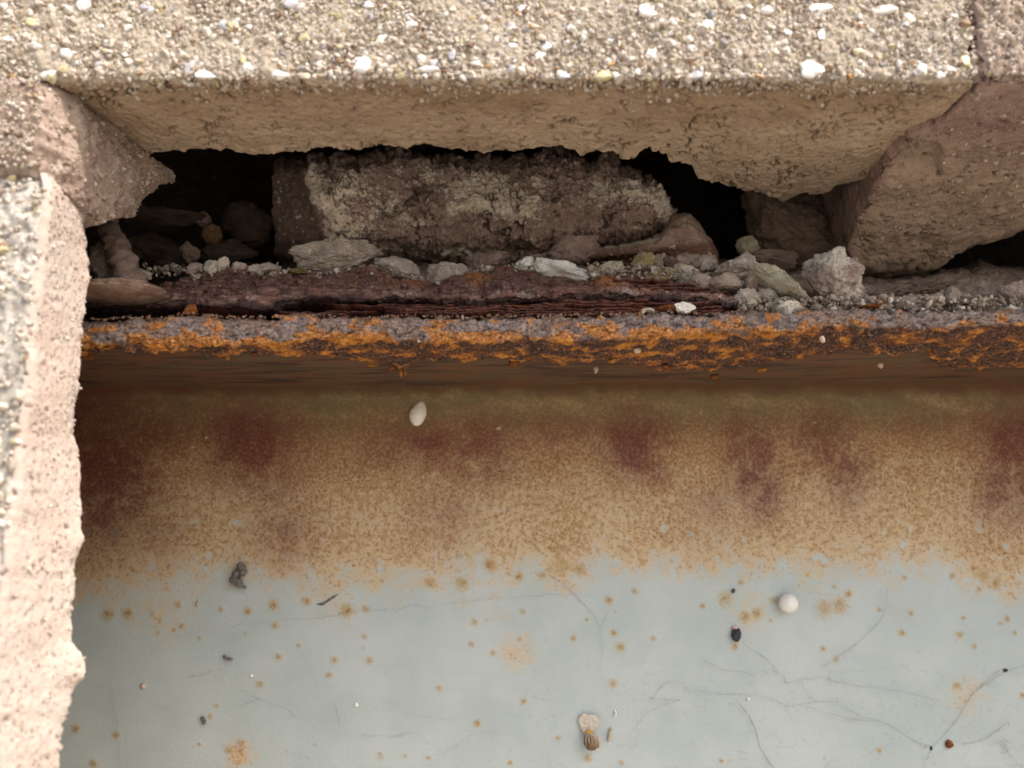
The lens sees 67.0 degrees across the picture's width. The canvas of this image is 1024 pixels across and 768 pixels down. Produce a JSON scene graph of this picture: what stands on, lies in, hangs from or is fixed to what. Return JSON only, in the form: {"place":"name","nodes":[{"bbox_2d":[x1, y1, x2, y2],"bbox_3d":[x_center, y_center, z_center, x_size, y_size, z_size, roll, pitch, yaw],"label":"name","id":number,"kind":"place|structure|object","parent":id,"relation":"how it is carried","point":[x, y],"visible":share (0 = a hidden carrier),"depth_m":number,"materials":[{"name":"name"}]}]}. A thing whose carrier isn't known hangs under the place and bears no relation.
{"place":"outdoors","nodes":[
{"label":"outdoors","id":0,"kind":"place"},
{"label":"ground","id":1,"kind":"structure","parent":0,"visible":0},
{"bbox_2d":[0,0,1023,767],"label":"brick wall","id":2,"kind":"structure","parent":1,"relation":"on","point":[890,132],"depth_m":0.19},
{"bbox_2d":[59,219,1023,767],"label":"steel beam","id":3,"kind":"structure","parent":2,"relation":"on","point":[667,489],"depth_m":0.27,"materials":[{"name":"metal"}]},
{"bbox_2d":[89,241,112,278],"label":"mortar chunk","id":4,"kind":"object","parent":3,"relation":"on","point":[99,267],"visible":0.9,"depth_m":0.22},
{"bbox_2d":[142,270,152,279],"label":"mortar chunk","id":5,"kind":"object","parent":3,"relation":"on","point":[148,274],"visible":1,"depth_m":0.23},
{"bbox_2d":[184,304,197,315],"bbox_3d":[-0.087,-0.020,0.210,0.004,0.003,0.003,0,-10,0],"label":"rust chip","id":6,"kind":"object","parent":3,"relation":"on","point":[189,308],"visible":1,"depth_m":0.21,"materials":[{"name":"brown metal"}]},
{"bbox_2d":[185,262,203,273],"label":"mortar chunk","id":7,"kind":"object","parent":3,"relation":"on","point":[193,268],"visible":1,"depth_m":0.23,"materials":[{"name":"grey concrete"}]},
{"bbox_2d":[86,681,308,756],"bbox_3d":[-0.107,0.114,0.261,0.077,0.026,0.001,0,-10,0],"label":"cobweb","id":8,"kind":"object","parent":3,"relation":"attached to","point":[160,706],"visible":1,"depth_m":0.26},
{"bbox_2d":[200,716,205,723],"bbox_3d":[-0.104,0.114,0.262,0.002,0.003,0.002,0,-10,0],"label":"lint clump","id":9,"kind":"object","parent":3,"relation":"on","point":[203,720],"visible":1,"depth_m":0.26,"materials":[{"name":"grey fabric"}]},
{"bbox_2d":[140,260,277,277],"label":"mortar crumbs","id":10,"kind":"object","parent":3,"relation":"on","point":[165,270],"visible":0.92,"depth_m":0.23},
{"bbox_2d":[203,260,217,276],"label":"mortar chunk","id":11,"kind":"object","parent":3,"relation":"on","point":[209,267],"visible":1,"depth_m":0.23,"materials":[{"name":"grey concrete"}]},
{"bbox_2d":[216,256,229,271],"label":"mortar chunk","id":12,"kind":"object","parent":3,"relation":"on","point":[223,263],"visible":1,"depth_m":0.23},
{"bbox_2d":[223,655,232,659],"bbox_3d":[-0.098,0.094,0.265,0.004,0.002,0.001,0,-10,0],"label":"lint clump","id":13,"kind":"object","parent":3,"relation":"on","point":[226,657],"visible":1,"depth_m":0.27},
{"bbox_2d":[229,562,246,588],"bbox_3d":[-0.095,0.067,0.269,0.006,0.009,0.004,0,-10,0],"label":"lint clump","id":14,"kind":"object","parent":3,"relation":"on","point":[241,570],"visible":1,"depth_m":0.27,"materials":[{"name":"grey fabric"}]},
{"bbox_2d":[247,264,263,275],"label":"mortar chunk","id":15,"kind":"object","parent":3,"relation":"on","point":[255,269],"visible":1,"depth_m":0.23,"materials":[{"name":"grey concrete"}]},
{"bbox_2d":[188,661,339,722],"bbox_3d":[-0.085,0.105,0.263,0.053,0.021,0.001,0,-10,0],"label":"cobweb","id":16,"kind":"object","parent":3,"relation":"attached to","point":[258,698],"visible":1,"depth_m":0.26},
{"bbox_2d":[260,262,281,272],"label":"mortar chunk","id":17,"kind":"object","parent":3,"relation":"on","point":[269,266],"visible":1,"depth_m":0.23,"materials":[{"name":"grey concrete"}]},
{"bbox_2d":[288,267,308,274],"bbox_3d":[-0.064,-0.034,0.230,0.006,0.002,0.004,0,-10,0],"label":"moss tuft","id":18,"kind":"object","parent":3,"relation":"on","point":[296,270],"visible":1,"depth_m":0.23,"materials":[{"name":"green plant"}]},
{"bbox_2d":[317,594,337,605],"bbox_3d":[-0.064,0.075,0.269,0.007,0.004,0.001,0,-10,0],"label":"lint clump","id":19,"kind":"object","parent":3,"relation":"on","point":[326,601],"visible":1,"depth_m":0.27,"materials":[{"name":"grey fabric"}]},
{"bbox_2d":[186,263,534,284],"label":"mortar crumbs","id":20,"kind":"object","parent":3,"relation":"on","point":[487,268],"visible":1,"depth_m":0.23,"materials":[{"name":"grey gravel"}]},
{"bbox_2d":[231,262,247,272],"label":"mortar chunk","id":21,"kind":"object","parent":20,"relation":"on","point":[239,265],"visible":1,"depth_m":0.23,"materials":[{"name":"grey concrete"}]},
{"bbox_2d":[175,592,587,636],"bbox_3d":[-0.044,0.079,0.267,0.143,0.016,0.001,0,-10,0],"label":"cobweb","id":22,"kind":"object","parent":3,"relation":"attached to","point":[385,609],"visible":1,"depth_m":0.27},
{"bbox_2d":[409,402,426,425],"bbox_3d":[-0.034,0.010,0.278,0.006,0.010,0.005,0,-10,0],"label":"silk drop","id":23,"kind":"object","parent":3,"relation":"hanging from","point":[417,414],"visible":1,"depth_m":0.28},
{"bbox_2d":[91,308,745,320],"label":"rust crumbs","id":24,"kind":"object","parent":3,"relation":"on","point":[670,311],"visible":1,"depth_m":0.21,"materials":[{"name":"brown metal"}]},
{"bbox_2d":[427,261,468,282],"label":"mortar chunk","id":25,"kind":"object","parent":3,"relation":"on","point":[441,270],"visible":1,"depth_m":0.23,"materials":[{"name":"grey concrete"}]},
{"bbox_2d":[513,256,534,271],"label":"mortar chunk","id":26,"kind":"object","parent":3,"relation":"on","point":[524,264],"visible":1,"depth_m":0.23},
{"bbox_2d":[83,254,1023,318],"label":"dirt","id":27,"kind":"structure","parent":3,"relation":"on","point":[982,278],"depth_m":0.25,"materials":[{"name":"soil"}]},
{"bbox_2d":[128,232,187,266],"bbox_3d":[-0.122,-0.046,0.267,0.022,0.014,0.014,3,-10,-16],"label":"dark clod","id":28,"kind":"object","parent":27,"relation":"on","point":[150,249],"visible":0.67,"depth_m":0.26,"materials":[{"name":"brown soil"}]},
{"bbox_2d":[122,205,205,232],"bbox_3d":[-0.120,-0.056,0.264,0.034,0.005,0.017,0,-10,0],"label":"dark clod","id":29,"kind":"object","parent":27,"relation":"on","point":[165,219],"visible":0.88,"depth_m":0.26,"materials":[{"name":"brown soil"}]},
{"bbox_2d":[197,211,211,226],"bbox_3d":[-0.106,-0.056,0.264,0.006,0.006,0.005,0,-10,0],"label":"dark clod","id":30,"kind":"object","parent":29,"relation":"on","point":[205,221],"visible":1,"depth_m":0.26,"materials":[{"name":"brown soil"}]},
{"bbox_2d":[153,261,184,273],"bbox_3d":[-0.108,-0.037,0.244,0.010,0.004,0.006,0,-10,0],"label":"dark clod","id":31,"kind":"object","parent":27,"relation":"on","point":[161,264],"visible":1,"depth_m":0.24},
{"bbox_2d":[179,241,200,263],"bbox_3d":[-0.104,-0.042,0.249,0.007,0.007,0.006,0,-10,0],"label":"dark clod","id":32,"kind":"object","parent":27,"relation":"on","point":[189,252],"visible":1,"depth_m":0.25,"materials":[{"name":"brown soil"}]},
{"bbox_2d":[200,238,258,264],"bbox_3d":[-0.096,-0.044,0.262,0.020,0.009,0.012,0,-10,0],"label":"dark clod","id":33,"kind":"object","parent":27,"relation":"on","point":[233,250],"visible":0.87,"depth_m":0.26,"materials":[{"name":"brown soil"}]},
{"bbox_2d":[201,224,222,244],"bbox_3d":[-0.100,-0.050,0.259,0.007,0.007,0.006,0,-10,0],"label":"dark clod","id":34,"kind":"object","parent":33,"relation":"on","point":[211,234],"visible":1,"depth_m":0.26,"materials":[{"name":"brown soil"}]},
{"bbox_2d":[220,199,274,247],"bbox_3d":[-0.094,-0.057,0.276,0.021,0.017,0.016,0,-10,0],"label":"dark clod","id":35,"kind":"object","parent":27,"relation":"on","point":[249,224],"visible":1,"depth_m":0.27,"materials":[{"name":"brown soil"}]},
{"bbox_2d":[288,238,383,270],"bbox_3d":[-0.054,-0.038,0.239,0.029,0.012,0.016,0,-10,0],"label":"mortar chunk","id":36,"kind":"object","parent":27,"relation":"on","point":[344,253],"visible":1,"depth_m":0.23,"materials":[{"name":"grey concrete"}]},
{"bbox_2d":[373,256,420,279],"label":"mortar chunk","id":37,"kind":"object","parent":27,"relation":"on","point":[406,268],"visible":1,"depth_m":0.23,"materials":[{"name":"grey concrete"}]},
{"bbox_2d":[271,145,677,263],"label":"mortar block","id":38,"kind":"structure","parent":27,"relation":"on","point":[402,202],"depth_m":0.26,"materials":[{"name":"grey concrete"}]},
{"bbox_2d":[464,250,512,269],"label":"mortar chunk","id":39,"kind":"object","parent":27,"relation":"on","point":[494,259],"visible":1,"depth_m":0.24,"materials":[{"name":"stone"}]},
{"bbox_2d":[630,251,654,270],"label":"mortar chunk","id":40,"kind":"object","parent":27,"relation":"on","point":[643,256],"visible":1,"depth_m":0.24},
{"bbox_2d":[582,212,718,264],"bbox_3d":[0.043,-0.045,0.274,0.055,0.022,0.047,0,-10,0],"label":"mortar wedge","id":41,"kind":"object","parent":27,"relation":"on","point":[681,233],"visible":0.59,"depth_m":0.25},
{"bbox_2d":[654,253,666,266],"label":"mortar chunk","id":42,"kind":"object","parent":27,"relation":"on","point":[659,258],"visible":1,"depth_m":0.24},
{"bbox_2d":[663,256,678,267],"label":"mortar chunk","id":43,"kind":"object","parent":27,"relation":"on","point":[669,262],"visible":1,"depth_m":0.24,"materials":[{"name":"stone"}]},
{"bbox_2d":[676,253,699,265],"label":"mortar chunk","id":44,"kind":"object","parent":27,"relation":"on","point":[686,259],"visible":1,"depth_m":0.24,"materials":[{"name":"grey stone"}]},
{"bbox_2d":[715,251,756,278],"bbox_3d":[0.067,-0.035,0.231,0.013,0.008,0.009,0,-10,0],"label":"mortar chunk","id":45,"kind":"object","parent":27,"relation":"on","point":[742,262],"visible":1,"depth_m":0.23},
{"bbox_2d":[733,288,760,312],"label":"mortar chunk","id":46,"kind":"object","parent":27,"relation":"on","point":[749,292],"visible":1,"depth_m":0.21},
{"bbox_2d":[735,234,759,254],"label":"mortar chunk","id":47,"kind":"object","parent":27,"relation":"on","point":[749,244],"visible":0.78,"depth_m":0.26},
{"bbox_2d":[745,273,759,291],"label":"mortar chunk","id":48,"kind":"object","parent":27,"relation":"on","point":[751,281],"visible":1,"depth_m":0.22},
{"bbox_2d":[758,288,777,306],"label":"mortar chunk","id":49,"kind":"object","parent":27,"relation":"on","point":[768,292],"visible":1,"depth_m":0.22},
{"bbox_2d":[753,249,798,270],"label":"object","id":50,"kind":"object","parent":27,"relation":"on","point":[784,260],"visible":0.66,"depth_m":0.25,"materials":[{"name":"brown stone"}]},
{"bbox_2d":[747,260,812,307],"bbox_3d":[0.076,-0.028,0.218,0.016,0.014,0.012,-8,-13,40],"label":"mortar chunk","id":51,"kind":"object","parent":27,"relation":"on","point":[779,281],"visible":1,"depth_m":0.21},
{"bbox_2d":[770,297,790,310],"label":"mortar chunk","id":52,"kind":"object","parent":27,"relation":"on","point":[773,301],"visible":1,"depth_m":0.21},
{"bbox_2d":[741,190,835,268],"bbox_3d":[0.104,-0.055,0.284,0.039,0.038,0.033,0,-10,0],"label":"mortar chunk","id":53,"kind":"object","parent":27,"relation":"on","point":[798,224],"visible":0.6,"depth_m":0.27,"materials":[{"name":"concrete"}]},
{"bbox_2d":[799,246,865,306],"bbox_3d":[0.091,-0.029,0.219,0.019,0.018,0.015,0,-10,0],"label":"mortar chunk","id":54,"kind":"object","parent":27,"relation":"on","point":[837,272],"visible":1,"depth_m":0.21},
{"bbox_2d":[868,272,955,297],"bbox_3d":[0.120,-0.029,0.235,0.028,0.010,0.016,0,-10,0],"label":"mortar chunk","id":55,"kind":"object","parent":27,"relation":"on","point":[934,283],"visible":0.75,"depth_m":0.23,"materials":[{"name":"concrete"}]},
{"bbox_2d":[905,295,951,311],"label":"mortar chunk","id":56,"kind":"object","parent":27,"relation":"on","point":[917,303],"visible":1,"depth_m":0.21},
{"bbox_2d":[944,285,962,305],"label":"mortar chunk","id":57,"kind":"object","parent":27,"relation":"on","point":[953,290],"visible":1,"depth_m":0.22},
{"bbox_2d":[997,280,1023,304],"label":"mortar chunk","id":58,"kind":"object","parent":27,"relation":"on","point":[1013,289],"visible":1,"depth_m":0.22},
{"bbox_2d":[531,257,588,281],"bbox_3d":[0.014,-0.034,0.231,0.018,0.008,0.010,0,-10,0],"label":"mortar chunk","id":59,"kind":"object","parent":3,"relation":"on","point":[555,268],"visible":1,"depth_m":0.23,"materials":[{"name":"grey concrete"}]},
{"bbox_2d":[531,254,542,260],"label":"mortar chunk","id":60,"kind":"object","parent":59,"relation":"on","point":[534,256],"visible":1,"depth_m":0.23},
{"bbox_2d":[547,234,599,264],"bbox_3d":[0.019,-0.041,0.237,0.017,0.010,0.011,0,-10,0],"label":"mortar chunk","id":61,"kind":"object","parent":59,"relation":"on","point":[578,249],"visible":1,"depth_m":0.23,"materials":[{"name":"brown concrete"}]},
{"bbox_2d":[578,714,599,750],"bbox_3d":[0.026,0.117,0.259,0.007,0.011,0.005,0,-10,0],"label":"dried seed head","id":62,"kind":"object","parent":3,"relation":"attached to","point":[589,723],"visible":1,"depth_m":0.26},
{"bbox_2d":[585,261,624,276],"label":"mortar chunk","id":63,"kind":"object","parent":3,"relation":"on","point":[611,265],"visible":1,"depth_m":0.23,"materials":[{"name":"grey concrete"}]},
{"bbox_2d":[607,727,611,740],"bbox_3d":[0.033,0.118,0.261,0.002,0.004,0.001,0,-10,0],"label":"straw bit","id":64,"kind":"object","parent":3,"relation":"attached to","point":[609,733],"visible":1,"depth_m":0.26,"materials":[{"name":"beige plant"}]},
{"bbox_2d":[633,347,640,353],"bbox_3d":[0.034,-0.009,0.211,0.002,0.002,0.002,0,-10,0],"label":"pale chip","id":65,"kind":"object","parent":3,"relation":"attached to","point":[637,350],"visible":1,"depth_m":0.21,"materials":[{"name":"beige stone"}]},
{"bbox_2d":[642,308,655,311],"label":"mortar chunk","id":66,"kind":"object","parent":3,"relation":"on","point":[647,309],"visible":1,"depth_m":0.21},
{"bbox_2d":[643,267,676,279],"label":"mortar chunk","id":67,"kind":"object","parent":3,"relation":"on","point":[669,273],"visible":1,"depth_m":0.23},
{"bbox_2d":[654,304,678,311],"bbox_3d":[0.043,-0.020,0.211,0.010,0.002,0.005,0,-10,0],"label":"rust chip","id":68,"kind":"object","parent":3,"relation":"on","point":[664,308],"visible":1,"depth_m":0.21,"materials":[{"name":"brown metal"}]},
{"bbox_2d":[586,258,758,293],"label":"mortar crumbs","id":69,"kind":"object","parent":3,"relation":"on","point":[653,269],"visible":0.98,"depth_m":0.23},
{"bbox_2d":[673,263,701,281],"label":"mortar chunk","id":70,"kind":"object","parent":69,"relation":"on","point":[687,269],"visible":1,"depth_m":0.23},
{"bbox_2d":[693,254,717,271],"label":"mortar chunk","id":71,"kind":"object","parent":69,"relation":"on","point":[710,261],"visible":1,"depth_m":0.24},
{"bbox_2d":[674,301,695,313],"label":"mortar chunk","id":72,"kind":"object","parent":3,"relation":"on","point":[686,307],"visible":1,"depth_m":0.21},
{"bbox_2d":[689,273,712,287],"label":"mortar chunk","id":73,"kind":"object","parent":3,"relation":"on","point":[699,280],"visible":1,"depth_m":0.22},
{"bbox_2d":[635,660,788,729],"bbox_3d":[0.068,0.105,0.263,0.052,0.023,0.001,0,-10,0],"label":"cobweb","id":74,"kind":"object","parent":3,"relation":"attached to","point":[697,691],"visible":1,"depth_m":0.26},
{"bbox_2d":[710,272,742,291],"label":"mortar chunk","id":75,"kind":"object","parent":3,"relation":"on","point":[728,281],"visible":1,"depth_m":0.22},
{"bbox_2d":[731,628,740,641],"bbox_3d":[0.077,0.086,0.266,0.004,0.005,0.003,0,-10,0],"label":"dark pellet","id":76,"kind":"object","parent":3,"relation":"on","point":[736,635],"visible":1,"depth_m":0.27},
{"bbox_2d":[737,701,770,764],"bbox_3d":[0.082,0.118,0.261,0.013,0.022,0.001,0,-10,0],"label":"cobweb","id":77,"kind":"object","parent":3,"relation":"attached to","point":[755,730],"visible":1,"depth_m":0.26},
{"bbox_2d":[778,593,797,612],"bbox_3d":[0.095,0.075,0.266,0.006,0.007,0.006,0,-10,0],"label":"silk ball","id":78,"kind":"object","parent":3,"relation":"attached to","point":[787,602],"visible":1,"depth_m":0.26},
{"bbox_2d":[819,336,824,342],"bbox_3d":[0.082,-0.012,0.205,0.001,0.002,0.001,0,-10,0],"label":"pale chip","id":79,"kind":"object","parent":3,"relation":"attached to","point":[822,339],"visible":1,"depth_m":0.20,"materials":[{"name":"beige stone"}]},
{"bbox_2d":[742,590,938,700],"bbox_3d":[0.112,0.089,0.266,0.066,0.038,0.001,0,-10,0],"label":"cobweb","id":80,"kind":"object","parent":3,"relation":"attached to","point":[836,658],"visible":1,"depth_m":0.26},
{"bbox_2d":[734,292,1023,313],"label":"mortar crumbs","id":81,"kind":"object","parent":3,"relation":"on","point":[968,302],"visible":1,"depth_m":0.21,"materials":[{"name":"grey gravel"}]},
{"bbox_2d":[775,300,805,311],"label":"mortar chunk","id":82,"kind":"object","parent":81,"relation":"on","point":[794,306],"visible":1,"depth_m":0.21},
{"bbox_2d":[848,302,885,310],"bbox_3d":[0.096,-0.021,0.211,0.011,0.002,0.006,0,-10,0],"label":"rust chip","id":83,"kind":"object","parent":81,"relation":"on","point":[873,306],"visible":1,"depth_m":0.21,"materials":[{"name":"brown metal"}]},
{"bbox_2d":[877,362,883,368],"bbox_3d":[0.110,-0.006,0.231,0.002,0.002,0.002,0,-10,0],"label":"pale chip","id":84,"kind":"object","parent":3,"relation":"attached to","point":[880,364],"visible":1,"depth_m":0.23,"materials":[{"name":"beige stone"}]},
{"bbox_2d":[784,666,1022,759],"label":"cobweb","id":85,"kind":"object","parent":3,"relation":"attached to","point":[901,732],"visible":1,"depth_m":0.26},
{"bbox_2d":[945,740,953,747],"bbox_3d":[0.147,0.121,0.260,0.002,0.003,0.002,0,-10,0],"label":"rust nodule","id":86,"kind":"object","parent":3,"relation":"attached to","point":[949,744],"visible":1,"depth_m":0.26,"materials":[{"name":"orange metal"}]},
{"bbox_2d":[966,721,1021,766],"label":"cobweb","id":87,"kind":"object","parent":3,"relation":"attached to","point":[997,742],"visible":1,"depth_m":0.26}
]}

